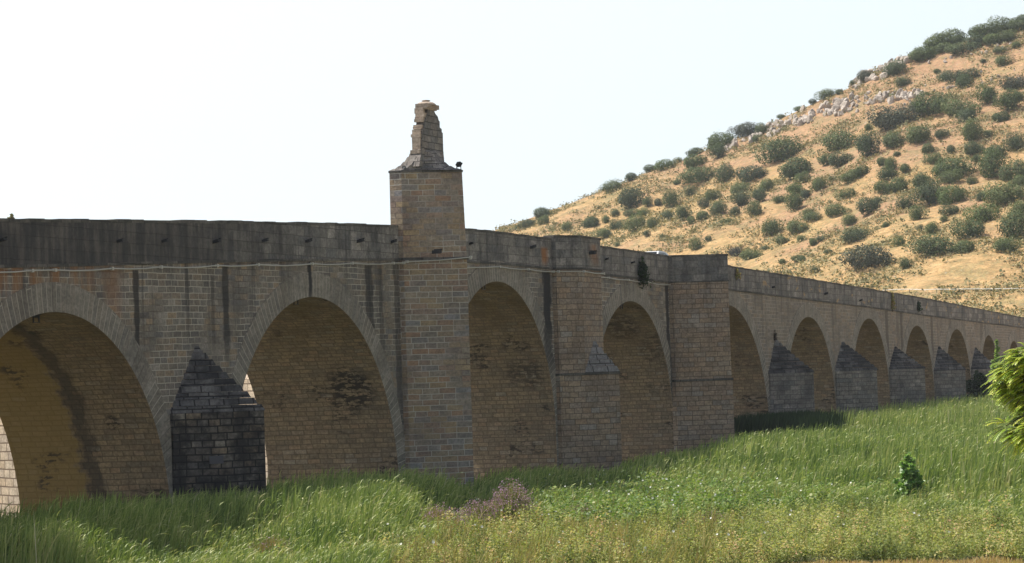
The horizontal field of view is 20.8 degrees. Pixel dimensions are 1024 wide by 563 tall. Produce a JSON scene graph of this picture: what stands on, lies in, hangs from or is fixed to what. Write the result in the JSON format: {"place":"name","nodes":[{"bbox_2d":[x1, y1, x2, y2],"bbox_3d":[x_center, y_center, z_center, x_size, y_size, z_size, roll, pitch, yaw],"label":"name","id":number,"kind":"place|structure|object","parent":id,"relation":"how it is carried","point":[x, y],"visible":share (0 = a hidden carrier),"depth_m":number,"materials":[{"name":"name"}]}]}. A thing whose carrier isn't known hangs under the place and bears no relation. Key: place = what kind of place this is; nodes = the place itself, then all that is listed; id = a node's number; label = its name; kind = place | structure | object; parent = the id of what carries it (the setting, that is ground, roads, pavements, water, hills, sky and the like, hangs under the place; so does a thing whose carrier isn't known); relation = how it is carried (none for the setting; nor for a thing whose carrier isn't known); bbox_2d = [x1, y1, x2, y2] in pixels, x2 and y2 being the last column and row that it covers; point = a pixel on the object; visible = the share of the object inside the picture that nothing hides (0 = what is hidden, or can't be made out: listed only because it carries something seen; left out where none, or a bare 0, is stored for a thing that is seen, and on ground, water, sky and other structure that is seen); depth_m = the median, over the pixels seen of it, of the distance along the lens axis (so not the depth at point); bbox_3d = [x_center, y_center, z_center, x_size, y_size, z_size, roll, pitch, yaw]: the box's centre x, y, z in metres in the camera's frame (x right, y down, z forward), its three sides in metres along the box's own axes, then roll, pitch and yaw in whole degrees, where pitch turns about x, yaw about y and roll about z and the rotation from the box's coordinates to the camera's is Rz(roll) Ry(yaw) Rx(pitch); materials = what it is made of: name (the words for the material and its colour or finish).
{"place":"outdoors","nodes":[
{"label":"outdoors","id":0,"kind":"place"},
{"bbox_2d":[0,0,1023,230],"label":"sky","id":1,"kind":"structure","parent":0,"point":[209,110],"materials":[{"name":"white"}]},
{"bbox_2d":[421,533,1023,562],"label":"bank","id":2,"kind":"structure","parent":0,"point":[826,557],"depth_m":88.97,"materials":[{"name":"green plant"}]},
{"bbox_2d":[247,535,293,553],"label":"flowering weed","id":3,"kind":"object","parent":2,"relation":"on","point":[267,543],"visible":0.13,"depth_m":91.97,"materials":[{"name":"green plant"}]},
{"bbox_2d":[419,502,467,527],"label":"flowering weed","id":4,"kind":"object","parent":2,"relation":"on","point":[436,513],"visible":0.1,"depth_m":106.62,"materials":[{"name":"pink plant"}]},
{"bbox_2d":[454,497,498,526],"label":"flowering weed","id":5,"kind":"object","parent":2,"relation":"on","point":[477,508],"visible":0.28,"depth_m":109.53,"materials":[{"name":"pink plant"}]},
{"bbox_2d":[0,389,1023,562],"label":"reed bed","id":6,"kind":"object","parent":2,"relation":"on","point":[945,443],"visible":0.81,"depth_m":111.75,"materials":[{"name":"green plant"}]},
{"bbox_2d":[489,478,536,524],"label":"flowering weed","id":7,"kind":"object","parent":2,"relation":"on","point":[514,499],"visible":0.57,"depth_m":109.48,"materials":[{"name":"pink plant"}]},
{"bbox_2d":[197,478,1023,562],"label":"tall weeds","id":8,"kind":"object","parent":2,"relation":"on","point":[757,546],"visible":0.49,"depth_m":94.29,"materials":[{"name":"green plant"}]},
{"bbox_2d":[279,467,948,552],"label":"bindweed flowers","id":9,"kind":"object","parent":8,"relation":"on","point":[652,498],"visible":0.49,"depth_m":107.07,"materials":[{"name":"white plant"}]},
{"bbox_2d":[522,466,1023,562],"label":"dry stems","id":10,"kind":"object","parent":2,"relation":"on","point":[805,523],"visible":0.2,"depth_m":98.27,"materials":[{"name":"green plant"}]},
{"bbox_2d":[892,452,927,499],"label":"sapling","id":11,"kind":"object","parent":2,"relation":"on","point":[910,475],"visible":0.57,"depth_m":114.00,"materials":[{"name":"green plant"}]},
{"bbox_2d":[495,23,1023,316],"bbox_3d":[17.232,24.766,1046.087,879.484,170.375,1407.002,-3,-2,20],"label":"hill","id":12,"kind":"structure","parent":0,"point":[956,270],"depth_m":544.09,"materials":[{"name":"beige soil"}]},
{"bbox_2d":[580,216,599,227],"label":"holm oak","id":13,"kind":"object","parent":12,"relation":"on","point":[590,221],"visible":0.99,"depth_m":609.10,"materials":[{"name":"green plant"}]},
{"bbox_2d":[599,179,623,193],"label":"holm oak","id":14,"kind":"object","parent":12,"relation":"on","point":[609,186],"visible":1,"depth_m":642.07,"materials":[{"name":"green plant"}]},
{"bbox_2d":[621,213,645,232],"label":"holm oak","id":15,"kind":"object","parent":12,"relation":"on","point":[636,223],"visible":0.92,"depth_m":580.28,"materials":[{"name":"green plant"}]},
{"bbox_2d":[617,184,650,209],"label":"holm oak","id":16,"kind":"object","parent":12,"relation":"on","point":[627,198],"visible":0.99,"depth_m":614.31,"materials":[{"name":"green plant"}]},
{"bbox_2d":[653,158,676,170],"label":"holm oak","id":17,"kind":"object","parent":12,"relation":"on","point":[659,165],"visible":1,"depth_m":644.47,"materials":[{"name":"green plant"}]},
{"bbox_2d":[662,188,682,206],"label":"holm oak","id":18,"kind":"object","parent":12,"relation":"on","point":[669,198],"visible":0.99,"depth_m":606.69,"materials":[{"name":"green plant"}]},
{"bbox_2d":[675,204,691,220],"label":"holm oak","id":19,"kind":"object","parent":12,"relation":"on","point":[683,212],"visible":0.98,"depth_m":567.50,"materials":[{"name":"green plant"}]},
{"bbox_2d":[683,153,707,168],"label":"holm oak","id":20,"kind":"object","parent":12,"relation":"on","point":[690,161],"visible":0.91,"depth_m":632.62,"materials":[{"name":"green plant"}]},
{"bbox_2d":[676,166,715,183],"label":"holm oak","id":21,"kind":"object","parent":12,"relation":"on","point":[698,175],"visible":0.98,"depth_m":616.53,"materials":[{"name":"green plant"}]},
{"bbox_2d":[705,141,727,158],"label":"holm oak","id":22,"kind":"object","parent":12,"relation":"on","point":[717,151],"visible":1,"depth_m":632.49,"materials":[{"name":"green plant"}]},
{"bbox_2d":[709,199,728,215],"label":"holm oak","id":23,"kind":"object","parent":12,"relation":"on","point":[716,208],"visible":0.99,"depth_m":558.88,"materials":[{"name":"green plant"}]},
{"bbox_2d":[706,132,734,148],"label":"holm oak","id":24,"kind":"object","parent":12,"relation":"on","point":[712,140],"visible":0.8,"depth_m":643.14,"materials":[{"name":"green plant"}]},
{"bbox_2d":[713,161,734,182],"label":"holm oak","id":25,"kind":"object","parent":12,"relation":"on","point":[724,168],"visible":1,"depth_m":607.54,"materials":[{"name":"green plant"}]},
{"bbox_2d":[729,179,752,192],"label":"holm oak","id":26,"kind":"object","parent":12,"relation":"on","point":[741,187],"visible":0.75,"depth_m":584.08,"materials":[{"name":"green plant"}]},
{"bbox_2d":[726,120,756,137],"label":"holm oak","id":27,"kind":"object","parent":12,"relation":"on","point":[742,130],"visible":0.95,"depth_m":647.53,"materials":[{"name":"green plant"}]},
{"bbox_2d":[730,190,752,205],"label":"holm oak","id":28,"kind":"object","parent":12,"relation":"on","point":[741,199],"visible":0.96,"depth_m":561.65,"materials":[{"name":"green plant"}]},
{"bbox_2d":[739,248,762,259],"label":"holm oak","id":29,"kind":"object","parent":12,"relation":"on","point":[751,255],"visible":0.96,"depth_m":512.59,"materials":[{"name":"green plant"}]},
{"bbox_2d":[735,164,768,181],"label":"holm oak","id":30,"kind":"object","parent":12,"relation":"on","point":[754,172],"visible":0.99,"depth_m":596.72,"materials":[{"name":"green plant"}]},
{"bbox_2d":[743,200,761,217],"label":"holm oak","id":31,"kind":"object","parent":12,"relation":"on","point":[754,209],"visible":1,"depth_m":548.50,"materials":[{"name":"green plant"}]},
{"bbox_2d":[492,26,1023,316],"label":"scrub","id":32,"kind":"object","parent":12,"relation":"on","point":[779,180],"visible":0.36,"depth_m":548.74,"materials":[{"name":"green plant"}]},
{"bbox_2d":[761,217,784,234],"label":"holm oak","id":33,"kind":"object","parent":12,"relation":"on","point":[772,227],"visible":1,"depth_m":526.79,"materials":[{"name":"green plant"}]},
{"bbox_2d":[752,135,803,163],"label":"holm oak","id":34,"kind":"object","parent":12,"relation":"on","point":[781,153],"visible":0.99,"depth_m":603.66,"materials":[{"name":"green plant"}]},
{"bbox_2d":[784,190,804,211],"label":"holm oak","id":35,"kind":"object","parent":12,"relation":"on","point":[797,203],"visible":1,"depth_m":542.63,"materials":[{"name":"green plant"}]},
{"bbox_2d":[777,156,812,179],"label":"holm oak","id":36,"kind":"object","parent":12,"relation":"on","point":[789,170],"visible":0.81,"depth_m":575.03,"materials":[{"name":"green plant"}]},
{"bbox_2d":[786,220,809,233],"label":"holm oak","id":37,"kind":"object","parent":12,"relation":"on","point":[791,226],"visible":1,"depth_m":521.15,"materials":[{"name":"green plant"}]},
{"bbox_2d":[824,203,851,216],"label":"holm oak","id":38,"kind":"object","parent":12,"relation":"on","point":[835,209],"visible":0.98,"depth_m":520.99,"materials":[{"name":"green plant"}]},
{"bbox_2d":[820,125,860,152],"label":"holm oak","id":39,"kind":"object","parent":12,"relation":"on","point":[837,141],"visible":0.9,"depth_m":587.66,"materials":[{"name":"green plant"}]},
{"bbox_2d":[828,149,855,167],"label":"holm oak","id":40,"kind":"object","parent":12,"relation":"on","point":[843,160],"visible":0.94,"depth_m":567.86,"materials":[{"name":"green plant"}]},
{"bbox_2d":[833,187,855,198],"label":"holm oak","id":41,"kind":"object","parent":12,"relation":"on","point":[844,192],"visible":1,"depth_m":535.94,"materials":[{"name":"green plant"}]},
{"bbox_2d":[838,169,861,182],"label":"holm oak","id":42,"kind":"object","parent":12,"relation":"on","point":[851,177],"visible":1,"depth_m":544.63,"materials":[{"name":"green plant"}]},
{"bbox_2d":[841,225,869,242],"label":"holm oak","id":43,"kind":"object","parent":12,"relation":"on","point":[851,235],"visible":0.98,"depth_m":492.40,"materials":[{"name":"green plant"}]},
{"bbox_2d":[838,242,896,269],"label":"holm oak","id":44,"kind":"object","parent":12,"relation":"on","point":[869,252],"visible":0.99,"depth_m":457.64,"materials":[{"name":"green plant"}]},
{"bbox_2d":[854,129,881,158],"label":"holm oak","id":45,"kind":"object","parent":12,"relation":"on","point":[866,144],"visible":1,"depth_m":559.36,"materials":[{"name":"green plant"}]},
{"bbox_2d":[855,195,880,215],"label":"holm oak","id":46,"kind":"object","parent":12,"relation":"on","point":[872,204],"visible":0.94,"depth_m":512.09,"materials":[{"name":"green plant"}]},
{"bbox_2d":[874,180,894,194],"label":"holm oak","id":47,"kind":"object","parent":12,"relation":"on","point":[881,185],"visible":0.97,"depth_m":527.93,"materials":[{"name":"green plant"}]},
{"bbox_2d":[876,166,897,178],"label":"holm oak","id":48,"kind":"object","parent":12,"relation":"on","point":[888,173],"visible":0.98,"depth_m":536.27,"materials":[{"name":"green plant"}]},
{"bbox_2d":[882,130,904,147],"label":"holm oak","id":49,"kind":"object","parent":12,"relation":"on","point":[891,140],"visible":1,"depth_m":558.83,"materials":[{"name":"green plant"}]},
{"bbox_2d":[866,103,921,129],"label":"holm oak","id":50,"kind":"object","parent":12,"relation":"on","point":[887,119],"visible":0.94,"depth_m":580.54,"materials":[{"name":"green plant"}]},
{"bbox_2d":[881,59,907,75],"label":"holm oak","id":51,"kind":"object","parent":12,"relation":"on","point":[896,68],"visible":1,"depth_m":632.59,"materials":[{"name":"green plant"}]},
{"bbox_2d":[890,176,907,192],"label":"holm oak","id":52,"kind":"object","parent":12,"relation":"on","point":[897,185],"visible":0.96,"depth_m":526.98,"materials":[{"name":"green plant"}]},
{"bbox_2d":[894,195,917,208],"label":"holm oak","id":53,"kind":"object","parent":12,"relation":"on","point":[902,203],"visible":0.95,"depth_m":507.17,"materials":[{"name":"green plant"}]},
{"bbox_2d":[904,123,931,143],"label":"holm oak","id":54,"kind":"object","parent":12,"relation":"on","point":[914,133],"visible":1,"depth_m":555.16,"materials":[{"name":"green plant"}]},
{"bbox_2d":[908,204,929,220],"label":"holm oak","id":55,"kind":"object","parent":12,"relation":"on","point":[918,213],"visible":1,"depth_m":491.85,"materials":[{"name":"green plant"}]},
{"bbox_2d":[911,171,932,186],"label":"holm oak","id":56,"kind":"object","parent":12,"relation":"on","point":[920,178],"visible":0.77,"depth_m":525.82,"materials":[{"name":"green plant"}]},
{"bbox_2d":[908,46,936,61],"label":"holm oak","id":57,"kind":"object","parent":12,"relation":"on","point":[921,53],"visible":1,"depth_m":636.29,"materials":[{"name":"green plant"}]},
{"bbox_2d":[910,179,945,207],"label":"holm oak","id":58,"kind":"object","parent":12,"relation":"on","point":[926,195],"visible":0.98,"depth_m":505.32,"materials":[{"name":"green plant"}]},
{"bbox_2d":[906,231,959,257],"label":"holm oak","id":59,"kind":"object","parent":12,"relation":"on","point":[940,245],"visible":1,"depth_m":455.29,"materials":[{"name":"green plant"}]},
{"bbox_2d":[921,36,946,49],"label":"holm oak","id":60,"kind":"object","parent":12,"relation":"on","point":[926,43],"visible":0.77,"depth_m":641.28,"materials":[{"name":"green plant"}]},
{"bbox_2d":[912,90,960,115],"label":"holm oak","id":61,"kind":"object","parent":12,"relation":"on","point":[934,105],"visible":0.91,"depth_m":580.07,"materials":[{"name":"green plant"}]},
{"bbox_2d":[929,28,967,44],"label":"holm oak","id":62,"kind":"object","parent":12,"relation":"on","point":[948,35],"visible":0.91,"depth_m":642.62,"materials":[{"name":"green plant"}]},
{"bbox_2d":[936,168,963,183],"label":"holm oak","id":63,"kind":"object","parent":12,"relation":"on","point":[950,176],"visible":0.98,"depth_m":523.62,"materials":[{"name":"green plant"}]},
{"bbox_2d":[935,184,968,204],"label":"holm oak","id":64,"kind":"object","parent":12,"relation":"on","point":[949,195],"visible":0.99,"depth_m":501.20,"materials":[{"name":"green plant"}]},
{"bbox_2d":[931,156,979,175],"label":"holm oak","id":65,"kind":"object","parent":12,"relation":"on","point":[964,167],"visible":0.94,"depth_m":527.01,"materials":[{"name":"green plant"}]},
{"bbox_2d":[940,98,981,117],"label":"holm oak","id":66,"kind":"object","parent":12,"relation":"on","point":[949,110],"visible":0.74,"depth_m":571.66,"materials":[{"name":"green plant"}]},
{"bbox_2d":[940,68,981,82],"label":"holm oak","id":67,"kind":"object","parent":12,"relation":"on","point":[956,75],"visible":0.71,"depth_m":608.96,"materials":[{"name":"green plant"}]},
{"bbox_2d":[944,41,982,55],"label":"holm oak","id":68,"kind":"object","parent":12,"relation":"on","point":[956,48],"visible":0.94,"depth_m":630.68,"materials":[{"name":"green plant"}]},
{"bbox_2d":[951,239,975,253],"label":"holm oak","id":69,"kind":"object","parent":12,"relation":"on","point":[970,245],"visible":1,"depth_m":452.33,"materials":[{"name":"green plant"}]},
{"bbox_2d":[954,73,975,87],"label":"holm oak","id":70,"kind":"object","parent":12,"relation":"on","point":[963,81],"visible":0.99,"depth_m":602.75,"materials":[{"name":"green plant"}]},
{"bbox_2d":[955,107,976,121],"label":"holm oak","id":71,"kind":"object","parent":12,"relation":"on","point":[968,113],"visible":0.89,"depth_m":563.00,"materials":[{"name":"green plant"}]},
{"bbox_2d":[948,218,985,238],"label":"holm oak","id":72,"kind":"object","parent":12,"relation":"on","point":[971,229],"visible":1,"depth_m":462.74,"materials":[{"name":"green plant"}]},
{"bbox_2d":[960,117,983,140],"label":"holm oak","id":73,"kind":"object","parent":12,"relation":"on","point":[971,130],"visible":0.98,"depth_m":546.59,"materials":[{"name":"green plant"}]},
{"bbox_2d":[962,32,984,45],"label":"holm oak","id":74,"kind":"object","parent":12,"relation":"on","point":[978,39],"visible":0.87,"depth_m":633.23,"materials":[{"name":"green plant"}]},
{"bbox_2d":[963,140,985,154],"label":"holm oak","id":75,"kind":"object","parent":12,"relation":"on","point":[968,150],"visible":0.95,"depth_m":537.48,"materials":[{"name":"green plant"}]},
{"bbox_2d":[962,202,1001,221],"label":"holm oak","id":76,"kind":"object","parent":12,"relation":"on","point":[982,213],"visible":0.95,"depth_m":473.76,"materials":[{"name":"green plant"}]},
{"bbox_2d":[974,84,997,103],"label":"holm oak","id":77,"kind":"object","parent":12,"relation":"on","point":[987,94],"visible":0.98,"depth_m":574.87,"materials":[{"name":"green plant"}]},
{"bbox_2d":[971,23,1004,36],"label":"holm oak","id":78,"kind":"object","parent":12,"relation":"on","point":[983,29],"visible":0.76,"depth_m":638.29,"materials":[{"name":"green plant"}]},
{"bbox_2d":[982,33,1004,44],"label":"holm oak","id":79,"kind":"object","parent":12,"relation":"on","point":[991,38],"visible":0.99,"depth_m":628.99,"materials":[{"name":"green plant"}]},
{"bbox_2d":[978,147,1012,177],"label":"holm oak","id":80,"kind":"object","parent":12,"relation":"on","point":[990,163],"visible":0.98,"depth_m":521.07,"materials":[{"name":"green plant"}]},
{"bbox_2d":[986,15,1016,34],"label":"holm oak","id":81,"kind":"object","parent":12,"relation":"on","point":[1002,24],"visible":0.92,"depth_m":636.88,"materials":[{"name":"green plant"}]},
{"bbox_2d":[981,180,1023,206],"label":"holm oak","id":82,"kind":"object","parent":12,"relation":"on","point":[1010,195],"visible":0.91,"depth_m":486.56,"materials":[{"name":"green plant"}]},
{"bbox_2d":[995,53,1015,66],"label":"holm oak","id":83,"kind":"object","parent":12,"relation":"on","point":[1002,58],"visible":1,"depth_m":613.14,"materials":[{"name":"green plant"}]},
{"bbox_2d":[993,88,1019,111],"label":"holm oak","id":84,"kind":"object","parent":12,"relation":"on","point":[1007,99],"visible":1,"depth_m":565.21,"materials":[{"name":"green plant"}]},
{"bbox_2d":[993,235,1022,252],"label":"holm oak","id":85,"kind":"object","parent":12,"relation":"on","point":[1001,244],"visible":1,"depth_m":448.52,"materials":[{"name":"green plant"}]},
{"bbox_2d":[996,29,1021,41],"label":"holm oak","id":86,"kind":"object","parent":12,"relation":"on","point":[1010,35],"visible":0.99,"depth_m":627.74,"materials":[{"name":"green plant"}]},
{"bbox_2d":[995,206,1023,237],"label":"holm oak","id":87,"kind":"object","parent":12,"relation":"on","point":[1010,229],"visible":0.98,"depth_m":459.70,"materials":[{"name":"green plant"}]},
{"bbox_2d":[998,158,1023,181],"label":"holm oak","id":88,"kind":"object","parent":12,"relation":"on","point":[1017,168],"visible":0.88,"depth_m":516.44,"materials":[{"name":"green plant"}]},
{"bbox_2d":[999,74,1023,90],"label":"holm oak","id":89,"kind":"object","parent":12,"relation":"on","point":[1009,84],"visible":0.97,"depth_m":582.81,"materials":[{"name":"green plant"}]},
{"bbox_2d":[1002,130,1023,151],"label":"holm oak","id":90,"kind":"object","parent":12,"relation":"on","point":[1016,142],"visible":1,"depth_m":536.79,"materials":[{"name":"green plant"}]},
{"bbox_2d":[785,554,1023,562],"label":"mown dry grass","id":91,"kind":"structure","parent":0,"point":[995,560],"depth_m":86.38,"materials":[{"name":"plant"}]},
{"label":"ground","id":92,"kind":"structure","parent":0,"visible":0},
{"bbox_2d":[0,100,1023,519],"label":"stone bridge","id":93,"kind":"structure","parent":92,"relation":"on","point":[176,372],"depth_m":127.54,"materials":[{"name":"stone"}]},
{"bbox_2d":[0,256,670,284],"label":"cable","id":94,"kind":"object","parent":93,"relation":"attached to","point":[310,263],"visible":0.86,"depth_m":118.21,"materials":[{"name":"black plastic"}]},
{"bbox_2d":[637,256,654,288],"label":"plant","id":95,"kind":"object","parent":93,"relation":"attached to","point":[642,273],"visible":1,"depth_m":160.93,"materials":[{"name":"green plant"}]},
{"bbox_2d":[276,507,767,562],"bbox_3d":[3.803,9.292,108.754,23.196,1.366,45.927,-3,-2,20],"label":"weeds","id":96,"kind":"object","parent":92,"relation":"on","point":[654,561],"visible":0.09,"depth_m":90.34,"materials":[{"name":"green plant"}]},
{"bbox_2d":[530,458,899,529],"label":"bindweed thicket","id":97,"kind":"object","parent":92,"relation":"on","point":[653,503],"visible":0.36,"depth_m":115.01,"materials":[{"name":"green plant"}]},
{"bbox_2d":[734,407,854,437],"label":"bulrush clump","id":98,"kind":"object","parent":92,"relation":"on","point":[763,422],"visible":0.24,"depth_m":169.61,"materials":[{"name":"green plant"}]},
{"bbox_2d":[715,486,1023,562],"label":"scrub","id":99,"kind":"object","parent":92,"relation":"on","point":[975,542],"visible":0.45,"depth_m":90.46,"materials":[{"name":"green plant"}]},
{"bbox_2d":[966,370,991,399],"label":"willow bush","id":100,"kind":"object","parent":92,"relation":"on","point":[975,387],"visible":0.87,"depth_m":240.68,"materials":[{"name":"green plant"}]},
{"bbox_2d":[981,342,1023,458],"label":"feather leaved tree","id":101,"kind":"object","parent":92,"relation":"on","point":[1008,385],"visible":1,"depth_m":45.84,"materials":[{"name":"green plant"}]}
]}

